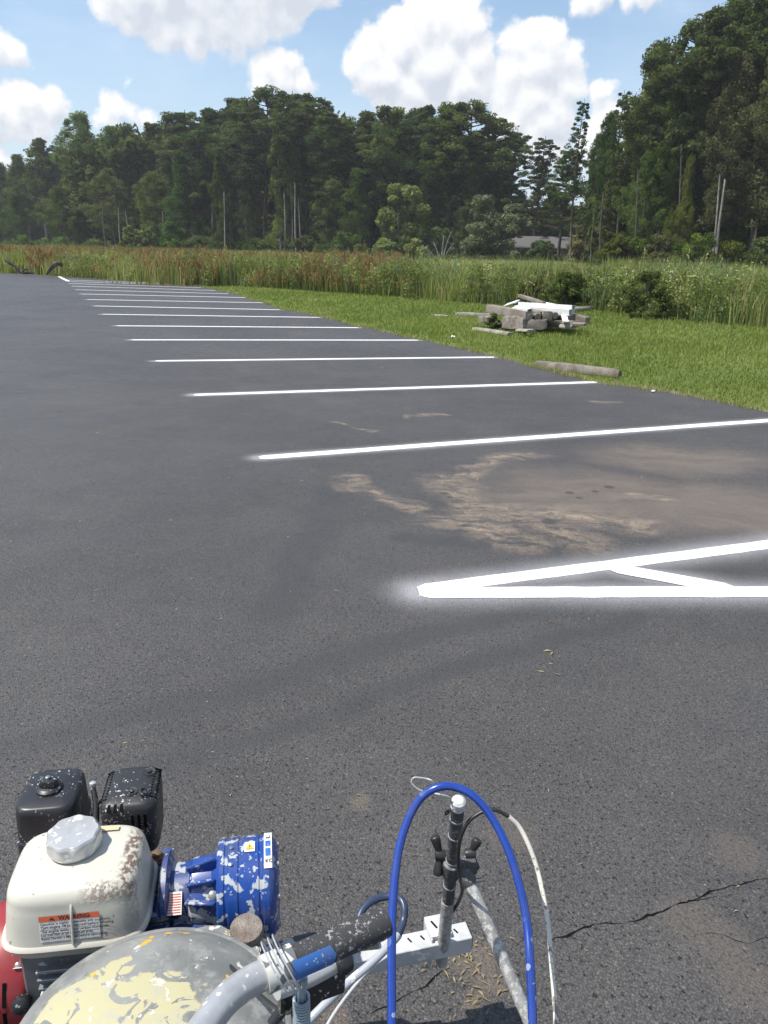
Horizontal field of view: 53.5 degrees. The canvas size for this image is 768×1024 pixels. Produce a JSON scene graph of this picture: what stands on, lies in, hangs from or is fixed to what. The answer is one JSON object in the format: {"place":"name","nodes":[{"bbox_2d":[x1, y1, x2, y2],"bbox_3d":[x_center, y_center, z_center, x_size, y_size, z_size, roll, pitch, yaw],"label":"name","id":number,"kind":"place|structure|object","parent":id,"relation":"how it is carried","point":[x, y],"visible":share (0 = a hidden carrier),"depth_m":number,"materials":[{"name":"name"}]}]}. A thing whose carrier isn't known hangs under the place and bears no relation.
{"place":"outdoors","nodes":[
{"label":"outdoors","id":0,"kind":"place"},
{"bbox_2d":[0,0,745,222],"label":"sky","id":1,"kind":"structure","parent":0,"point":[114,62],"materials":[{"name":"blue"}]},
{"bbox_2d":[0,273,767,1023],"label":"parking lot","id":2,"kind":"structure","parent":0,"point":[120,643],"depth_m":3.37,"materials":[{"name":"grey asphalt"}]},
{"bbox_2d":[0,766,558,1023],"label":"line striper","id":3,"kind":"object","parent":2,"relation":"on","point":[112,920],"visible":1,"depth_m":1.23,"materials":[{"name":"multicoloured metal"}]},
{"bbox_2d":[156,357,493,360],"bbox_3d":[-0.769,-2.345,11.664,5.249,0.001,0.128,-3,20,-13],"label":"stall line","id":4,"kind":"object","parent":2,"relation":"on","point":[323,358],"visible":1,"depth_m":11.66,"materials":[{"name":"white paint"}]},
{"bbox_2d":[4,367,758,1021],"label":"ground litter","id":5,"kind":"object","parent":2,"relation":"on","point":[476,941],"visible":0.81,"depth_m":1.81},
{"bbox_2d":[194,381,596,395],"bbox_3d":[0.330,-1.525,9.353,5.190,0.001,0.132,-5,20,-16],"label":"stall line","id":6,"kind":"object","parent":2,"relation":"on","point":[391,388],"visible":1,"depth_m":9.27,"materials":[{"name":"white paint"}]},
{"bbox_2d":[258,419,767,458],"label":"stall line","id":7,"kind":"object","parent":2,"relation":"on","point":[489,440],"visible":1,"depth_m":6.86,"materials":[{"name":"white paint"}]},
{"bbox_2d":[417,540,767,588],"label":"hatch line","id":8,"kind":"object","parent":2,"relation":"on","point":[488,580],"visible":1,"depth_m":4.12,"materials":[{"name":"white paint"}]},
{"bbox_2d":[419,586,767,597],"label":"hatch line","id":9,"kind":"object","parent":2,"relation":"on","point":[563,591],"visible":1,"depth_m":3.81,"materials":[{"name":"white paint"}]},
{"bbox_2d":[546,878,767,941],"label":"crack","id":10,"kind":"object","parent":2,"relation":"on","point":[646,915],"visible":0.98,"depth_m":1.96,"materials":[{"name":"black asphalt"}]},
{"bbox_2d":[609,564,734,592],"bbox_3d":[1.500,0.345,3.991,0.624,0.001,0.138,10,21,23],"label":"hatch line","id":11,"kind":"object","parent":2,"relation":"on","point":[673,578],"visible":1,"depth_m":3.99,"materials":[{"name":"white paint"}]},
{"bbox_2d":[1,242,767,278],"bbox_3d":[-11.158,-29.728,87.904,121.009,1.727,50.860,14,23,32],"label":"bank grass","id":12,"kind":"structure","parent":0,"point":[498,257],"depth_m":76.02,"materials":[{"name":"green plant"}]},
{"bbox_2d":[147,281,767,411],"bbox_3d":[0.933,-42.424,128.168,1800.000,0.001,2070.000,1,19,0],"label":"ground","id":13,"kind":"structure","parent":0,"point":[661,376],"depth_m":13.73,"materials":[{"name":"green plant"}]},
{"bbox_2d":[0,192,32,244],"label":"broadleaf tree","id":14,"kind":"object","parent":13,"relation":"on","point":[14,202],"visible":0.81,"depth_m":116.44,"materials":[{"name":"green plant"}]},
{"bbox_2d":[0,153,39,242],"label":"broadleaf tree","id":15,"kind":"object","parent":13,"relation":"on","point":[16,169],"visible":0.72,"depth_m":135.91,"materials":[{"name":"green plant"}]},
{"bbox_2d":[0,162,45,244],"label":"broadleaf tree","id":16,"kind":"object","parent":13,"relation":"on","point":[3,182],"visible":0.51,"depth_m":138.94,"materials":[{"name":"green plant"}]},
{"bbox_2d":[17,137,59,241],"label":"pine tree","id":17,"kind":"object","parent":13,"relation":"on","point":[37,151],"visible":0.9,"depth_m":128.68,"materials":[{"name":"green plant"}]},
{"bbox_2d":[25,185,77,244],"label":"broadleaf tree","id":18,"kind":"object","parent":13,"relation":"on","point":[58,196],"visible":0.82,"depth_m":109.48,"materials":[{"name":"green plant"}]},
{"bbox_2d":[43,145,64,215],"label":"pine tree","id":19,"kind":"object","parent":13,"relation":"on","point":[55,173],"visible":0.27,"depth_m":129.50,"materials":[{"name":"green plant"}]},
{"bbox_2d":[47,110,112,218],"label":"broadleaf tree","id":20,"kind":"object","parent":13,"relation":"on","point":[80,125],"visible":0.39,"depth_m":109.41,"materials":[{"name":"green plant"}]},
{"bbox_2d":[75,125,133,215],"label":"broadleaf tree","id":21,"kind":"object","parent":13,"relation":"on","point":[106,139],"visible":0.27,"depth_m":109.65,"materials":[{"name":"green plant"}]},
{"bbox_2d":[78,167,159,245],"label":"broadleaf tree","id":22,"kind":"object","parent":13,"relation":"on","point":[108,173],"visible":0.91,"depth_m":101.64,"materials":[{"name":"green plant"}]},
{"bbox_2d":[117,225,143,247],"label":"shrub","id":23,"kind":"object","parent":13,"relation":"on","point":[127,235],"visible":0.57,"depth_m":92.00,"materials":[{"name":"green plant"}]},
{"bbox_2d":[101,122,164,245],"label":"broadleaf tree","id":24,"kind":"object","parent":13,"relation":"on","point":[125,129],"visible":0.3,"depth_m":109.66,"materials":[{"name":"green plant"}]},
{"bbox_2d":[136,224,159,247],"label":"shrub","id":25,"kind":"object","parent":13,"relation":"on","point":[150,231],"visible":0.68,"depth_m":91.86,"materials":[{"name":"green plant"}]},
{"bbox_2d":[131,171,176,247],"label":"broadleaf tree","id":26,"kind":"object","parent":13,"relation":"on","point":[155,178],"visible":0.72,"depth_m":99.63,"materials":[{"name":"green plant"}]},
{"bbox_2d":[139,122,171,244],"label":"pine tree","id":27,"kind":"object","parent":13,"relation":"on","point":[146,149],"visible":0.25,"depth_m":108.62,"materials":[{"name":"green plant"}]},
{"bbox_2d":[130,109,210,238],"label":"pine tree","id":28,"kind":"object","parent":13,"relation":"on","point":[191,124],"visible":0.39,"depth_m":103.94,"materials":[{"name":"green plant"}]},
{"bbox_2d":[158,221,188,248],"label":"shrub","id":29,"kind":"object","parent":13,"relation":"on","point":[172,227],"visible":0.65,"depth_m":90.84,"materials":[{"name":"green plant"}]},
{"bbox_2d":[149,111,200,239],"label":"pine tree","id":30,"kind":"object","parent":13,"relation":"on","point":[168,135],"visible":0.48,"depth_m":103.98,"materials":[{"name":"green plant"}]},
{"bbox_2d":[155,150,216,245],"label":"broadleaf tree","id":31,"kind":"object","parent":13,"relation":"on","point":[181,179],"visible":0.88,"depth_m":95.84,"materials":[{"name":"green plant"}]},
{"bbox_2d":[178,234,218,250],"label":"shrub","id":32,"kind":"object","parent":13,"relation":"on","point":[196,240],"visible":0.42,"depth_m":90.91,"materials":[{"name":"green plant"}]},
{"bbox_2d":[172,107,234,237],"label":"pine tree","id":33,"kind":"object","parent":13,"relation":"on","point":[209,115],"visible":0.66,"depth_m":100.72,"materials":[{"name":"green plant"}]},
{"bbox_2d":[207,155,237,250],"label":"broadleaf tree","id":34,"kind":"object","parent":13,"relation":"on","point":[218,207],"visible":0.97,"depth_m":94.52,"materials":[{"name":"green plant"}]},
{"bbox_2d":[197,107,260,250],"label":"pine tree","id":35,"kind":"object","parent":13,"relation":"on","point":[231,187],"visible":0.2,"depth_m":101.95,"materials":[{"name":"green plant"}]},
{"bbox_2d":[205,97,272,237],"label":"pine tree","id":36,"kind":"object","parent":13,"relation":"on","point":[226,130],"visible":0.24,"depth_m":97.02,"materials":[{"name":"green plant"}]},
{"bbox_2d":[235,237,267,250],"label":"shrub","id":37,"kind":"object","parent":13,"relation":"on","point":[249,243],"visible":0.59,"depth_m":90.26,"materials":[{"name":"green plant"}]},
{"bbox_2d":[204,84,317,248],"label":"pine tree","id":38,"kind":"object","parent":13,"relation":"on","point":[250,134],"visible":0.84,"depth_m":91.52,"materials":[{"name":"green plant"}]},
{"bbox_2d":[263,108,296,250],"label":"broadleaf tree","id":39,"kind":"object","parent":13,"relation":"on","point":[278,201],"visible":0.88,"depth_m":91.34,"materials":[{"name":"green plant"}]},
{"bbox_2d":[252,91,320,251],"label":"pine tree","id":40,"kind":"object","parent":13,"relation":"on","point":[294,95],"visible":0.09,"depth_m":95.71,"materials":[{"name":"green plant"}]},
{"bbox_2d":[281,145,307,234],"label":"broadleaf tree","id":41,"kind":"object","parent":13,"relation":"on","point":[294,161],"visible":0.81,"depth_m":91.92,"materials":[{"name":"green plant"}]},
{"bbox_2d":[288,235,319,252],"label":"shrub","id":42,"kind":"object","parent":13,"relation":"on","point":[302,243],"visible":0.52,"depth_m":87.22,"materials":[{"name":"green plant"}]},
{"bbox_2d":[280,92,332,238],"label":"pine tree","id":43,"kind":"object","parent":13,"relation":"on","point":[304,160],"visible":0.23,"depth_m":96.90,"materials":[{"name":"green plant"}]},
{"bbox_2d":[290,97,366,239],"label":"pine tree","id":44,"kind":"object","parent":13,"relation":"on","point":[318,158],"visible":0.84,"depth_m":90.14,"materials":[{"name":"green plant"}]},
{"bbox_2d":[308,178,354,251],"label":"broadleaf tree","id":45,"kind":"object","parent":13,"relation":"on","point":[335,185],"visible":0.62,"depth_m":90.33,"materials":[{"name":"green plant"}]},
{"bbox_2d":[313,231,372,253],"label":"shrub","id":46,"kind":"object","parent":13,"relation":"on","point":[351,242],"visible":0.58,"depth_m":86.33,"materials":[{"name":"green plant"}]},
{"bbox_2d":[306,116,385,223],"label":"pine tree","id":47,"kind":"object","parent":13,"relation":"on","point":[350,129],"visible":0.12,"depth_m":94.71,"materials":[{"name":"green plant"}]},
{"bbox_2d":[319,167,377,250],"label":"broadleaf tree","id":48,"kind":"object","parent":13,"relation":"on","point":[356,188],"visible":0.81,"depth_m":88.34,"materials":[{"name":"green plant"}]},
{"bbox_2d":[335,109,390,251],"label":"pine tree","id":49,"kind":"object","parent":13,"relation":"on","point":[367,119],"visible":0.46,"depth_m":92.66,"materials":[{"name":"green plant"}]},
{"bbox_2d":[303,108,462,254],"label":"broadleaf tree","id":50,"kind":"object","parent":13,"relation":"on","point":[409,166],"visible":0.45,"depth_m":88.87,"materials":[{"name":"green plant"}]},
{"bbox_2d":[0,241,767,327],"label":"tall reeds","id":51,"kind":"object","parent":13,"relation":"on","point":[759,314],"visible":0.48,"depth_m":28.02,"materials":[{"name":"green plant"}]},
{"bbox_2d":[0,239,767,305],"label":"seed heads","id":52,"kind":"object","parent":51,"relation":"attached to","point":[43,249],"visible":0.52,"depth_m":32.00,"materials":[{"name":"plant"}]},
{"bbox_2d":[0,41,767,265],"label":"wood","id":53,"kind":"object","parent":13,"relation":"on","point":[83,231],"visible":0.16,"depth_m":108.57,"materials":[{"name":"green plant"}]},
{"bbox_2d":[355,104,418,227],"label":"pine tree","id":54,"kind":"object","parent":13,"relation":"on","point":[394,115],"visible":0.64,"depth_m":89.53,"materials":[{"name":"green plant"}]},
{"bbox_2d":[372,182,431,257],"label":"round tree","id":55,"kind":"object","parent":13,"relation":"on","point":[415,207],"visible":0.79,"depth_m":81.22,"materials":[{"name":"green plant"}]},
{"bbox_2d":[397,104,453,244],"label":"pine tree","id":56,"kind":"object","parent":13,"relation":"on","point":[424,113],"visible":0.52,"depth_m":89.01,"materials":[{"name":"green plant"}]},
{"bbox_2d":[411,175,443,253],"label":"broadleaf tree","id":57,"kind":"object","parent":13,"relation":"on","point":[422,228],"visible":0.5,"depth_m":89.96,"materials":[{"name":"green plant"}]},
{"bbox_2d":[420,227,455,258],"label":"shrub","id":58,"kind":"object","parent":13,"relation":"on","point":[431,237],"visible":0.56,"depth_m":84.14,"materials":[{"name":"green plant"}]},
{"bbox_2d":[418,101,472,254],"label":"pine tree","id":59,"kind":"object","parent":13,"relation":"on","point":[445,108],"visible":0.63,"depth_m":87.16,"materials":[{"name":"green plant"}]},
{"bbox_2d":[449,162,491,257],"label":"broadleaf tree","id":60,"kind":"object","parent":13,"relation":"on","point":[474,180],"visible":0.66,"depth_m":86.58,"materials":[{"name":"green plant"}]},
{"bbox_2d":[417,99,531,231],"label":"pine tree","id":61,"kind":"object","parent":13,"relation":"on","point":[478,113],"visible":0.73,"depth_m":86.23,"materials":[{"name":"green plant"}]},
{"bbox_2d":[459,194,501,261],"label":"cedar shrub","id":62,"kind":"object","parent":13,"relation":"on","point":[488,235],"visible":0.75,"depth_m":77.86,"materials":[{"name":"green plant"}]},
{"bbox_2d":[433,117,532,253],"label":"pine tree","id":63,"kind":"object","parent":13,"relation":"on","point":[481,156],"visible":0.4,"depth_m":88.68,"materials":[{"name":"green plant"}]},
{"bbox_2d":[491,202,532,259],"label":"cedar shrub","id":64,"kind":"object","parent":13,"relation":"on","point":[511,223],"visible":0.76,"depth_m":78.76,"materials":[{"name":"green plant"}]},
{"bbox_2d":[501,314,530,328],"bbox_3d":[2.853,-4.093,16.385,0.323,0.302,0.828,-8,21,-24],"label":"concrete block","id":65,"kind":"object","parent":13,"relation":"on","point":[515,321],"depth_m":16.22,"materials":[{"name":"grey concrete"}]},
{"bbox_2d":[486,305,532,319],"bbox_3d":[2.727,-4.379,16.663,0.190,0.200,1.552,-8,21,-24],"label":"timber","id":66,"kind":"object","parent":65,"relation":"on","point":[500,310],"visible":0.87,"depth_m":16.54,"materials":[{"name":"grey wood"}]},
{"bbox_2d":[489,131,557,236],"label":"pine tree","id":67,"kind":"object","parent":13,"relation":"on","point":[512,178],"visible":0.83,"depth_m":87.06,"materials":[{"name":"green plant"}]},
{"bbox_2d":[519,240,561,262],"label":"shrub","id":68,"kind":"object","parent":13,"relation":"on","point":[541,247],"visible":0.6,"depth_m":78.63,"materials":[{"name":"green plant"}]},
{"bbox_2d":[522,137,565,235],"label":"pine tree","id":69,"kind":"object","parent":13,"relation":"on","point":[542,178],"visible":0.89,"depth_m":85.00,"materials":[{"name":"green plant"}]},
{"bbox_2d":[505,236,586,260],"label":"house","id":70,"kind":"structure","parent":13,"relation":"on","point":[524,242],"depth_m":84.08,"materials":[{"name":"grey brick"}]},
{"bbox_2d":[516,148,586,258],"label":"pine tree","id":71,"kind":"object","parent":13,"relation":"on","point":[565,212],"visible":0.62,"depth_m":76.97,"materials":[{"name":"green plant"}]},
{"bbox_2d":[534,190,569,236],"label":"broadleaf tree","id":72,"kind":"object","parent":13,"relation":"on","point":[549,232],"visible":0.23,"depth_m":90.04,"materials":[{"name":"green plant"}]},
{"bbox_2d":[540,320,577,328],"bbox_3d":[3.821,-4.092,16.555,0.810,0.218,0.368,5,19,12],"label":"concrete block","id":73,"kind":"object","parent":13,"relation":"on","point":[546,322],"depth_m":16.45,"materials":[{"name":"grey concrete"}]},
{"bbox_2d":[533,311,554,319],"bbox_3d":[3.533,-4.272,16.588,0.170,0.249,1.187,13,22,30],"label":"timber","id":74,"kind":"object","parent":73,"relation":"on","point":[538,312],"visible":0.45,"depth_m":16.09,"materials":[{"name":"grey wood"}]},
{"bbox_2d":[514,305,572,315],"bbox_3d":[3.434,-4.370,16.502,0.142,0.163,1.476,-15,25,-39],"label":"vinyl post","id":75,"kind":"object","parent":74,"relation":"on","point":[565,311],"visible":0.65,"depth_m":16.18,"materials":[{"name":"white plastic"}]},
{"bbox_2d":[538,271,589,306],"bbox_3d":[5.610,-6.802,23.474,1.678,1.184,1.603,1,19,0],"label":"marsh shrub","id":76,"kind":"object","parent":13,"relation":"on","point":[568,287],"visible":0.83,"depth_m":23.30,"materials":[{"name":"green plant"}]},
{"bbox_2d":[548,99,589,261],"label":"pine tree","id":77,"kind":"object","parent":13,"relation":"on","point":[576,174],"visible":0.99,"depth_m":65.99,"materials":[{"name":"green plant"}]},
{"bbox_2d":[565,224,587,264],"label":"shrub","id":78,"kind":"object","parent":13,"relation":"on","point":[578,240],"visible":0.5,"depth_m":74.66,"materials":[{"name":"green plant"}]},
{"bbox_2d":[534,361,621,377],"bbox_3d":[2.795,-2.079,11.023,1.290,0.120,0.168,15,23,34],"label":"parking block","id":79,"kind":"object","parent":13,"relation":"on","point":[593,370],"depth_m":10.92,"materials":[{"name":"concrete"}]},
{"bbox_2d":[567,149,601,261],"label":"pine tree","id":80,"kind":"object","parent":13,"relation":"on","point":[590,182],"visible":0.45,"depth_m":70.03,"materials":[{"name":"green plant"}]},
{"bbox_2d":[582,110,621,229],"bbox_3d":[19.032,-27.129,65.064,3.603,13.048,3.686,-12,19,-36],"label":"broadleaf tree","id":81,"kind":"object","parent":13,"relation":"on","point":[611,142],"visible":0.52,"depth_m":63.80,"materials":[{"name":"green plant"}]},
{"bbox_2d":[588,180,616,263],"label":"broadleaf tree","id":82,"kind":"object","parent":13,"relation":"on","point":[608,216],"visible":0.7,"depth_m":59.30,"materials":[{"name":"green plant"}]},
{"bbox_2d":[592,231,636,266],"bbox_3d":[16.018,-17.813,53.085,3.180,3.328,3.216,1,19,0],"label":"shrub","id":83,"kind":"object","parent":13,"relation":"on","point":[617,245],"visible":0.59,"depth_m":52.36,"materials":[{"name":"green plant"}]},
{"bbox_2d":[592,100,644,234],"bbox_3d":[19.072,-25.967,61.408,4.350,13.205,4.460,4,19,9],"label":"pine tree","id":84,"kind":"object","parent":13,"relation":"on","point":[623,180],"visible":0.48,"depth_m":60.39,"materials":[{"name":"green plant"}]},
{"bbox_2d":[611,149,666,258],"bbox_3d":[18.655,-21.914,56.145,4.026,8.932,3.439,-2,19,-9],"label":"broadleaf tree","id":85,"kind":"object","parent":13,"relation":"on","point":[646,190],"visible":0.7,"depth_m":55.75,"materials":[{"name":"green plant"}]},
{"bbox_2d":[621,237,658,264],"bbox_3d":[17.602,-17.240,52.071,3.028,2.961,2.975,1,19,0],"label":"shrub","id":86,"kind":"object","parent":13,"relation":"on","point":[637,242],"visible":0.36,"depth_m":51.35,"materials":[{"name":"green plant"}]},
{"bbox_2d":[617,40,678,228],"bbox_3d":[20.489,-26.644,58.295,5.762,16.556,4.923,16,25,37],"label":"broadleaf tree","id":87,"kind":"object","parent":13,"relation":"on","point":[652,75],"visible":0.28,"depth_m":56.91,"materials":[{"name":"green plant"}]},
{"bbox_2d":[619,270,677,319],"bbox_3d":[7.106,-5.845,20.552,1.581,1.331,1.535,1,19,0],"label":"marsh shrub","id":88,"kind":"object","parent":13,"relation":"on","point":[650,279],"visible":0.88,"depth_m":20.46,"materials":[{"name":"green plant"}]},
{"bbox_2d":[635,234,686,266],"bbox_3d":[18.434,-17.072,51.358,3.293,3.186,2.850,-7,21,-23],"label":"shrub","id":89,"kind":"object","parent":13,"relation":"on","point":[665,241],"visible":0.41,"depth_m":50.65,"materials":[{"name":"green plant"}]},
{"bbox_2d":[650,84,700,254],"bbox_3d":[20.912,-23.815,55.579,4.407,13.024,3.765,-15,23,-38],"label":"broadleaf tree","id":90,"kind":"object","parent":13,"relation":"on","point":[676,108],"visible":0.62,"depth_m":54.53,"materials":[{"name":"green plant"}]},
{"bbox_2d":[659,152,698,262],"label":"broadleaf tree","id":91,"kind":"object","parent":13,"relation":"on","point":[686,207],"visible":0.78,"depth_m":53.53,"materials":[{"name":"green plant"}]},
{"bbox_2d":[609,13,752,260],"bbox_3d":[21.583,-26.284,55.560,9.303,17.724,10.867,-2,19,-15],"label":"pine tree","id":92,"kind":"object","parent":13,"relation":"on","point":[689,32],"visible":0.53,"depth_m":53.93,"materials":[{"name":"green plant"}]},
{"bbox_2d":[673,232,717,265],"bbox_3d":[20.643,-16.689,50.156,3.676,3.329,3.051,-3,20,-13],"label":"shrub","id":93,"kind":"object","parent":13,"relation":"on","point":[699,239],"visible":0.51,"depth_m":49.48,"materials":[{"name":"green plant"}]},
{"bbox_2d":[657,4,754,242],"bbox_3d":[22.017,-25.514,53.455,6.062,17.652,4.668,13,22,30],"label":"pine tree","id":94,"kind":"object","parent":13,"relation":"on","point":[719,23],"visible":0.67,"depth_m":51.64,"materials":[{"name":"green plant"}]},
{"bbox_2d":[652,0,765,256],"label":"broadleaf tree","id":95,"kind":"object","parent":13,"relation":"on","point":[744,12],"visible":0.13,"depth_m":52.52,"materials":[{"name":"green plant"}]},
{"bbox_2d":[704,240,754,267],"bbox_3d":[22.286,-16.169,49.359,3.780,2.888,3.789,9,20,20],"label":"shrub","id":96,"kind":"object","parent":13,"relation":"on","point":[729,250],"visible":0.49,"depth_m":48.81,"materials":[{"name":"green plant"}]},
{"bbox_2d":[694,50,767,247],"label":"broadleaf tree","id":97,"kind":"object","parent":13,"relation":"on","point":[740,74],"visible":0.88,"depth_m":50.85,"materials":[{"name":"green plant"}]},
{"bbox_2d":[703,0,767,240],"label":"pine tree","id":98,"kind":"object","parent":13,"relation":"on","point":[759,49],"visible":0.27,"depth_m":51.09,"materials":[{"name":"green plant"}]},
{"bbox_2d":[718,156,760,264],"bbox_3d":[25.044,-20.820,53.691,3.044,8.743,3.296,9,21,17],"label":"broadleaf tree","id":99,"kind":"object","parent":13,"relation":"on","point":[730,232],"visible":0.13,"depth_m":53.82,"materials":[{"name":"green plant"}]},
{"bbox_2d":[717,57,767,255],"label":"broadleaf tree","id":100,"kind":"object","parent":13,"relation":"on","point":[751,209],"visible":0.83,"depth_m":50.48,"materials":[{"name":"green plant"}]},
{"bbox_2d":[749,236,767,267],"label":"shrub","id":101,"kind":"object","parent":13,"relation":"on","point":[760,254],"visible":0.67,"depth_m":48.73,"materials":[{"name":"green plant"}]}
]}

